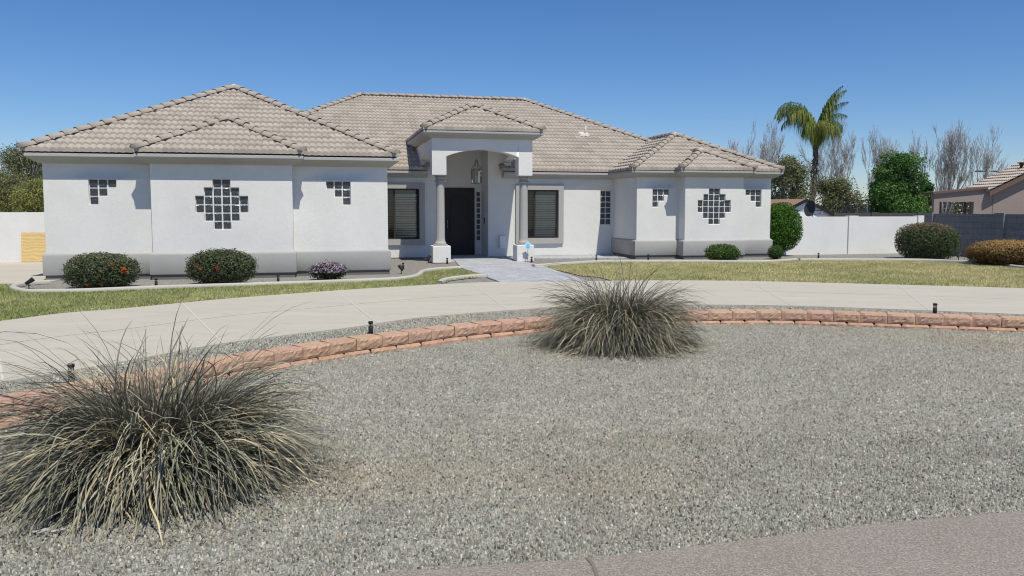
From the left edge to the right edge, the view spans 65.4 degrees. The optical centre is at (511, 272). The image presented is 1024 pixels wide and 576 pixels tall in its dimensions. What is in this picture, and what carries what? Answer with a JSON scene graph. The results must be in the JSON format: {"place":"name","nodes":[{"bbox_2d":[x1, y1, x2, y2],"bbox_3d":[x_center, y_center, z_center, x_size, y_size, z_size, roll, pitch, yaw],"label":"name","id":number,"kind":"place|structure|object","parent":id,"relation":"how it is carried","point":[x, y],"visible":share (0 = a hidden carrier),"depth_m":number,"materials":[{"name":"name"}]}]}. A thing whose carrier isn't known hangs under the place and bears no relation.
{"place":"outdoors","nodes":[
{"label":"outdoors","id":0,"kind":"place"},
{"bbox_2d":[0,262,59,284],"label":"side pavement","id":1,"kind":"structure","parent":0,"point":[14,272],"depth_m":21.14,"materials":[{"name":"concrete"}]},
{"bbox_2d":[21,232,45,261],"bbox_3d":[-14.933,-0.796,25.393,1.220,0.927,0.115,-1,5,-14],"label":"plywood sheet","id":2,"kind":"object","parent":1,"relation":"on","point":[33,247],"visible":0.57,"depth_m":25.32,"materials":[{"name":"beige wood"}]},
{"bbox_2d":[0,268,480,320],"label":"lawn","id":3,"kind":"structure","parent":0,"point":[171,299],"depth_m":14.84,"materials":[{"name":"plant"}]},
{"bbox_2d":[16,84,784,279],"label":"house","id":4,"kind":"structure","parent":0,"point":[366,183],"depth_m":24.63,"materials":[{"name":"white paint"}]},
{"bbox_2d":[89,179,115,204],"bbox_3d":[-9.824,-1.927,19.193,0.610,0.610,0.071,-1,5,-14],"label":"glass block window","id":5,"kind":"structure","parent":4,"relation":"in","point":[97,187],"depth_m":19.14,"materials":[{"name":"glass"}]},
{"bbox_2d":[195,179,247,228],"bbox_3d":[-7.078,-1.655,19.496,1.219,1.219,0.071,-1,5,-14],"label":"glass block window","id":6,"kind":"structure","parent":4,"relation":"in","point":[221,204],"depth_m":19.47,"materials":[{"name":"glass"}]},
{"bbox_2d":[326,181,350,204],"bbox_3d":[-4.456,-2.028,20.482,0.610,0.610,0.071,-1,5,-14],"label":"glass block window","id":7,"kind":"structure","parent":4,"relation":"in","point":[341,188],"depth_m":20.47,"materials":[{"name":"glass"}]},
{"bbox_2d":[387,183,424,244],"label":"window","id":8,"kind":"structure","parent":4,"relation":"in","point":[406,201],"depth_m":27.56,"materials":[{"name":"grey metal"}]},
{"bbox_2d":[444,188,474,254],"bbox_3d":[-1.897,-1.846,29.070,1.100,2.440,0.116,-1,5,-14],"label":"door","id":9,"kind":"structure","parent":4,"relation":"in","point":[459,202],"depth_m":29.06,"materials":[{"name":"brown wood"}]},
{"bbox_2d":[471,150,481,183],"bbox_3d":[-1.182,-3.607,26.536,0.381,1.331,0.336,-1,5,-13],"label":"pendant lantern","id":10,"kind":"object","parent":4,"relation":"hanging from","point":[479,176],"visible":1,"depth_m":26.57,"materials":[{"name":"grey metal"}]},
{"bbox_2d":[515,184,563,243],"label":"window","id":11,"kind":"structure","parent":4,"relation":"in","point":[545,202],"depth_m":28.71,"materials":[{"name":"grey metal"}]},
{"bbox_2d":[600,191,610,223],"bbox_3d":[3.405,-2.360,29.218,0.406,1.219,0.071,-1,5,-14],"label":"glass block window","id":12,"kind":"structure","parent":4,"relation":"in","point":[605,196],"depth_m":29.19,"materials":[{"name":"grey glass"}]},
{"bbox_2d":[652,189,668,206],"bbox_3d":[5.066,-2.535,27.305,0.610,0.610,0.071,-1,5,-14],"label":"glass block window","id":13,"kind":"structure","parent":4,"relation":"in","point":[658,194],"depth_m":27.25,"materials":[{"name":"grey glass"}]},
{"bbox_2d":[698,188,729,223],"bbox_3d":[6.877,-2.246,27.260,1.219,1.219,0.071,-1,5,-14],"label":"glass block window","id":14,"kind":"structure","parent":4,"relation":"in","point":[713,206],"depth_m":27.23,"materials":[{"name":"glass"}]},
{"bbox_2d":[746,190,760,206],"bbox_3d":[8.469,-2.600,28.122,0.610,0.610,0.071,-1,5,-14],"label":"glass block window","id":15,"kind":"structure","parent":4,"relation":"in","point":[755,194],"depth_m":28.11,"materials":[{"name":"glass"}]},
{"bbox_2d":[0,253,1007,390],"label":"yard","id":16,"kind":"structure","parent":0,"point":[413,265],"depth_m":19.84,"materials":[{"name":"grey gravel"}]},
{"bbox_2d":[0,156,40,211],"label":"palo verde tree","id":17,"kind":"object","parent":16,"relation":"on","point":[5,185],"visible":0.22,"depth_m":35.36,"materials":[{"name":"green plant"}]},
{"bbox_2d":[0,142,42,183],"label":"palo verde tree","id":18,"kind":"object","parent":16,"relation":"on","point":[16,158],"visible":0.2,"depth_m":40.93,"materials":[{"name":"green plant"}]},
{"bbox_2d":[0,212,44,261],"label":"boundary wall","id":19,"kind":"structure","parent":16,"relation":"on","point":[14,226],"depth_m":25.25,"materials":[{"name":"white paint"}]},
{"bbox_2d":[1,175,43,211],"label":"palo verde tree","id":20,"kind":"object","parent":16,"relation":"on","point":[32,198],"visible":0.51,"depth_m":33.30,"materials":[{"name":"green plant"}]},
{"bbox_2d":[25,277,34,288],"bbox_3d":[-10.276,0.251,17.013,0.196,0.291,0.100,-2,5,-23],"label":"garden spotlight","id":21,"kind":"object","parent":16,"relation":"on","point":[29,281],"visible":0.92,"depth_m":16.98,"materials":[{"name":"black plastic"}]},
{"bbox_2d":[67,363,74,381],"bbox_3d":[-4.314,0.998,7.812,0.068,0.205,0.066,0,5,0],"label":"path light","id":22,"kind":"object","parent":16,"relation":"on","point":[72,365],"visible":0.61,"depth_m":7.79,"materials":[{"name":"black plastic"}]},
{"bbox_2d":[59,251,143,287],"bbox_3d":[-8.795,-0.037,17.130,1.569,0.824,1.320,0,5,0],"label":"flowering shrub","id":23,"kind":"object","parent":16,"relation":"on","point":[100,269],"visible":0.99,"depth_m":16.79,"materials":[{"name":"green plant"}]},
{"bbox_2d":[184,247,258,283],"bbox_3d":[-6.504,-0.121,17.889,1.630,0.874,1.346,0,5,0],"label":"flowering shrub","id":24,"kind":"object","parent":16,"relation":"on","point":[209,266],"visible":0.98,"depth_m":17.54,"materials":[{"name":"green plant"}]},
{"bbox_2d":[9,266,460,292],"bbox_3d":[-5.662,0.152,18.943,10.737,0.085,2.947,-2,5,-26],"label":"edging","id":25,"kind":"object","parent":16,"relation":"on","point":[15,286],"visible":0.85,"depth_m":17.25,"materials":[{"name":"concrete"}]},
{"bbox_2d":[307,260,349,279],"bbox_3d":[-4.414,-0.042,19.121,1.074,0.521,0.923,0,5,0],"label":"lantana shrub","id":26,"kind":"object","parent":16,"relation":"on","point":[327,269],"visible":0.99,"depth_m":18.89,"materials":[{"name":"purple plant"}]},
{"bbox_2d":[368,321,372,333],"bbox_3d":[-1.909,0.763,10.788,0.068,0.205,0.066,0,5,0],"label":"path light","id":27,"kind":"object","parent":16,"relation":"on","point":[370,329],"visible":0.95,"depth_m":10.76,"materials":[{"name":"black plastic"}]},
{"bbox_2d":[437,274,487,283],"bbox_3d":[-1.283,0.156,18.888,0.511,0.085,2.253,2,5,27],"label":"edging","id":28,"kind":"object","parent":16,"relation":"on","point":[443,280],"visible":0.98,"depth_m":19.26,"materials":[{"name":"concrete"}]},
{"bbox_2d":[421,256,512,261],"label":"porch floor","id":29,"kind":"structure","parent":16,"relation":"on","point":[425,258],"depth_m":27.28,"materials":[{"name":"grey concrete"}]},
{"bbox_2d":[0,305,1023,396],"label":"gravel","id":30,"kind":"structure","parent":16,"relation":"on","point":[469,318],"depth_m":11.06,"materials":[{"name":"grey gravel"}]},
{"bbox_2d":[524,242,530,248],"bbox_3d":[0.505,-0.621,25.411,0.230,0.710,0.040,-1,5,-7],"label":"yard sign","id":31,"kind":"object","parent":16,"relation":"on","point":[527,245],"visible":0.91,"depth_m":25.38,"materials":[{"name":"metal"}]},
{"bbox_2d":[531,258,797,266],"bbox_3d":[4.850,-0.328,25.032,9.181,0.085,1.473,-1,5,-15],"label":"edging","id":32,"kind":"object","parent":16,"relation":"on","point":[601,261],"visible":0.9,"depth_m":25.13,"materials":[{"name":"concrete"}]},
{"bbox_2d":[703,243,740,259],"bbox_3d":[6.781,-0.622,25.680,1.181,0.648,1.092,0,5,0],"label":"boxwood shrub","id":33,"kind":"object","parent":16,"relation":"on","point":[725,251],"visible":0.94,"depth_m":25.42,"materials":[{"name":"green plant"}]},
{"bbox_2d":[727,121,758,155],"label":"bare tree","id":34,"kind":"object","parent":16,"relation":"on","point":[748,149],"visible":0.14,"depth_m":69.10,"materials":[{"name":"grey plant"}]},
{"bbox_2d":[756,120,788,190],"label":"bare tree","id":35,"kind":"object","parent":16,"relation":"on","point":[762,152],"visible":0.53,"depth_m":71.16,"materials":[{"name":"grey plant"}]},
{"bbox_2d":[767,244,783,258],"bbox_3d":[8.944,-0.683,27.078,0.576,0.541,0.651,0,5,0],"label":"boxwood shrub","id":36,"kind":"object","parent":16,"relation":"on","point":[776,252],"visible":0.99,"depth_m":26.94,"materials":[{"name":"green plant"}]},
{"bbox_2d":[770,202,803,251],"bbox_3d":[9.663,-1.547,28.803,1.649,1.994,1.042,0,5,0],"label":"round shrub","id":37,"kind":"object","parent":16,"relation":"on","point":[786,228],"visible":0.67,"depth_m":28.48,"materials":[{"name":"green plant"}]},
{"bbox_2d":[771,146,821,203],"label":"mesquite tree","id":38,"kind":"object","parent":16,"relation":"on","point":[795,175],"visible":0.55,"depth_m":43.42,"materials":[{"name":"green plant"}]},
{"bbox_2d":[774,86,847,201],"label":"palm tree","id":39,"kind":"object","parent":16,"relation":"on","point":[827,125],"visible":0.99,"depth_m":44.15,"materials":[{"name":"green plant"}]},
{"bbox_2d":[795,117,859,196],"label":"bare tree","id":40,"kind":"object","parent":16,"relation":"on","point":[835,160],"visible":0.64,"depth_m":64.42,"materials":[{"name":"grey plant"}]},
{"bbox_2d":[818,204,867,212],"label":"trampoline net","id":41,"kind":"object","parent":16,"relation":"on","point":[851,210],"visible":0.1,"depth_m":44.96,"materials":[{"name":"black fabric"}]},
{"bbox_2d":[816,173,870,212],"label":"mesquite tree","id":42,"kind":"object","parent":16,"relation":"on","point":[834,190],"visible":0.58,"depth_m":45.14,"materials":[{"name":"green plant"}]},
{"bbox_2d":[783,215,923,254],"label":"boundary wall","id":43,"kind":"structure","parent":16,"relation":"on","point":[849,235],"depth_m":30.12,"materials":[{"name":"white paint"}]},
{"bbox_2d":[860,124,903,208],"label":"bare tree","id":44,"kind":"object","parent":16,"relation":"on","point":[876,148],"visible":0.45,"depth_m":68.53,"materials":[{"name":"grey plant"}]},
{"bbox_2d":[828,212,950,216],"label":"boundary wall","id":45,"kind":"structure","parent":16,"relation":"on","point":[873,214],"depth_m":42.81,"materials":[{"name":"white paint"}]},
{"bbox_2d":[864,148,931,212],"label":"green tree","id":46,"kind":"object","parent":16,"relation":"on","point":[891,190],"visible":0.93,"depth_m":51.04,"materials":[{"name":"green plant"}]},
{"bbox_2d":[901,130,935,185],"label":"bare tree","id":47,"kind":"object","parent":16,"relation":"on","point":[917,149],"visible":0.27,"depth_m":70.81,"materials":[{"name":"grey plant"}]},
{"bbox_2d":[919,179,934,212],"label":"green tree","id":48,"kind":"object","parent":16,"relation":"on","point":[929,188],"visible":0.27,"depth_m":55.21,"materials":[{"name":"green plant"}]},
{"bbox_2d":[894,222,961,258],"bbox_3d":[14.066,-1.056,27.094,1.980,1.313,1.852,0,5,0],"label":"hedge shrub","id":49,"kind":"object","parent":16,"relation":"on","point":[932,240],"visible":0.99,"depth_m":26.58,"materials":[{"name":"green plant"}]},
{"bbox_2d":[933,303,937,313],"bbox_3d":[6.808,0.602,12.845,0.068,0.205,0.066,0,5,0],"label":"path light","id":50,"kind":"object","parent":16,"relation":"on","point":[935,309],"visible":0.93,"depth_m":12.82,"materials":[{"name":"black plastic"}]},
{"bbox_2d":[931,115,978,212],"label":"bare tree","id":51,"kind":"object","parent":16,"relation":"on","point":[950,169],"visible":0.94,"depth_m":66.89,"materials":[{"name":"grey plant"}]},
{"bbox_2d":[922,160,1023,213],"bbox_3d":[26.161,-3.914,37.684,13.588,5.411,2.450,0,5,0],"label":"neighbour house","id":52,"kind":"structure","parent":16,"relation":"on","point":[1002,191],"depth_m":36.85,"materials":[{"name":"brown paint"}]},
{"bbox_2d":[924,213,1023,256],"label":"boundary wall","id":53,"kind":"structure","parent":16,"relation":"on","point":[971,229],"depth_m":27.79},
{"bbox_2d":[960,119,1008,202],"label":"bare tree","id":54,"kind":"object","parent":16,"relation":"on","point":[986,162],"visible":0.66,"depth_m":65.31,"materials":[{"name":"grey plant"}]},
{"bbox_2d":[961,238,1023,265],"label":"dry shrub","id":55,"kind":"object","parent":16,"relation":"on","point":[1003,251],"visible":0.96,"depth_m":23.45,"materials":[{"name":"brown plant"}]},
{"bbox_2d":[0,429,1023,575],"bbox_3d":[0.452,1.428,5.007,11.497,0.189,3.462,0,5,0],"label":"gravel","id":56,"kind":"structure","parent":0,"point":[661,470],"depth_m":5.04,"materials":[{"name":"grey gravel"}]},
{"bbox_2d":[0,324,1023,575],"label":"gravel bed","id":57,"kind":"object","parent":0,"point":[580,401],"visible":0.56,"depth_m":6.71,"materials":[{"name":"grey gravel"}]},
{"bbox_2d":[33,528,65,533],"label":"twig","id":58,"kind":"object","parent":57,"relation":"on","point":[47,529],"visible":1,"depth_m":4.41,"materials":[{"name":"wood"}]},
{"bbox_2d":[0,295,368,544],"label":"ornamental grass","id":59,"kind":"object","parent":57,"relation":"on","point":[128,450],"depth_m":4.98,"materials":[{"name":"green plant"}]},
{"bbox_2d":[230,444,281,478],"bbox_3d":[-1.782,1.295,5.461,0.293,0.332,0.283,3,5,34],"label":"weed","id":60,"kind":"object","parent":57,"relation":"on","point":[256,461],"visible":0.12,"depth_m":5.45,"materials":[{"name":"green plant"}]},
{"bbox_2d":[0,339,717,562],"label":"litter","id":61,"kind":"object","parent":57,"relation":"on","point":[225,513],"visible":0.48,"depth_m":4.51,"materials":[{"name":"beige plant"}]},
{"bbox_2d":[0,309,1023,427],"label":"retaining wall","id":62,"kind":"structure","parent":57,"relation":"on","point":[388,341],"depth_m":11.48,"materials":[{"name":"brown brick"}]},
{"bbox_2d":[509,251,723,362],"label":"ornamental grass","id":63,"kind":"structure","parent":57,"relation":"on","point":[615,323],"depth_m":10.61,"materials":[{"name":"green plant"}]},
{"bbox_2d":[0,280,1023,383],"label":"driveway","id":64,"kind":"structure","parent":0,"point":[332,316],"depth_m":13.43,"materials":[{"name":"concrete"}]},
{"bbox_2d":[0,359,3,380],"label":"driveway joint","id":65,"kind":"object","parent":64,"relation":"on","point":[2,377],"visible":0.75,"depth_m":8.19,"materials":[{"name":"grey concrete"}]},
{"bbox_2d":[182,302,223,342],"bbox_3d":[-4.751,0.712,12.107,0.022,0.001,4.890,-2,5,-28],"label":"driveway joint","id":66,"kind":"object","parent":64,"relation":"on","point":[200,320],"visible":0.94,"depth_m":11.95,"materials":[{"name":"grey concrete"}]},
{"bbox_2d":[335,290,377,322],"bbox_3d":[-2.803,0.558,14.062,0.022,0.001,5.013,-2,5,-19],"label":"driveway joint","id":67,"kind":"object","parent":64,"relation":"on","point":[356,306],"visible":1,"depth_m":13.60,"materials":[{"name":"grey concrete"}]},
{"bbox_2d":[470,282,508,309],"bbox_3d":[-0.499,0.430,15.691,0.022,0.001,5.039,-1,5,-10],"label":"driveway joint","id":68,"kind":"object","parent":64,"relation":"on","point":[490,296],"visible":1,"depth_m":15.24,"materials":[{"name":"grey concrete"}]},
{"bbox_2d":[5,290,1007,343],"bbox_3d":[3.363,0.663,12.732,26.223,0.001,7.753,-1,5,-14],"label":"driveway joint","id":69,"kind":"object","parent":64,"relation":"on","point":[431,297],"visible":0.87,"depth_m":14.41,"materials":[{"name":"grey concrete"}]},
{"bbox_2d":[898,284,928,309],"bbox_3d":[7.726,0.450,15.435,0.022,0.001,4.822,2,5,20],"label":"driveway joint","id":70,"kind":"object","parent":64,"relation":"on","point":[914,297],"visible":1,"depth_m":15.07,"materials":[{"name":"grey concrete"}]},
{"bbox_2d":[0,0,1023,209],"label":"sky","id":71,"kind":"structure","parent":0,"point":[705,70],"materials":[{"name":"blue"}]},
{"bbox_2d":[451,254,586,281],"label":"paver path","id":72,"kind":"structure","parent":0,"point":[500,269],"depth_m":22.08,"materials":[{"name":"white concrete"}]},
{"bbox_2d":[510,255,628,258],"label":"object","id":73,"kind":"structure","parent":0,"point":[580,257],"depth_m":27.65,"materials":[{"name":"grey concrete"}]},
{"bbox_2d":[345,511,1023,575],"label":"sidewalk","id":74,"kind":"structure","parent":0,"point":[991,544],"depth_m":3.97,"materials":[{"name":"pink concrete"}]},
{"bbox_2d":[585,557,598,575],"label":"sidewalk joint","id":75,"kind":"object","parent":74,"relation":"on","point":[593,566],"visible":1,"depth_m":3.85,"materials":[{"name":"grey concrete"}]},
{"bbox_2d":[544,260,1023,287],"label":"lawn","id":76,"kind":"structure","parent":0,"point":[797,274],"depth_m":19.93,"materials":[{"name":"plant"}]},
{"bbox_2d":[799,258,1023,267],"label":"edging","id":77,"kind":"object","parent":76,"relation":"on","point":[911,259],"visible":0.77,"depth_m":25.95,"materials":[{"name":"concrete"}]},
{"bbox_2d":[771,199,833,216],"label":"garden shed","id":78,"kind":"structure","parent":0,"point":[799,204],"depth_m":36.13,"materials":[{"name":"white paint"}]},
{"bbox_2d":[804,200,822,216],"bbox_3d":[11.632,-1.725,30.915,0.282,2.107,0.751,-3,5,-34],"label":"satellite dish","id":79,"kind":"object","parent":78,"relation":"on","point":[809,207],"visible":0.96,"depth_m":30.93,"materials":[{"name":"metal"}]},
{"label":"ground","id":80,"kind":"structure","parent":0,"visible":0},
{"bbox_2d":[817,197,968,213],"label":"treeline","id":81,"kind":"object","parent":80,"relation":"on","point":[955,209],"visible":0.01,"depth_m":96.19,"materials":[{"name":"green plant"}]}
]}

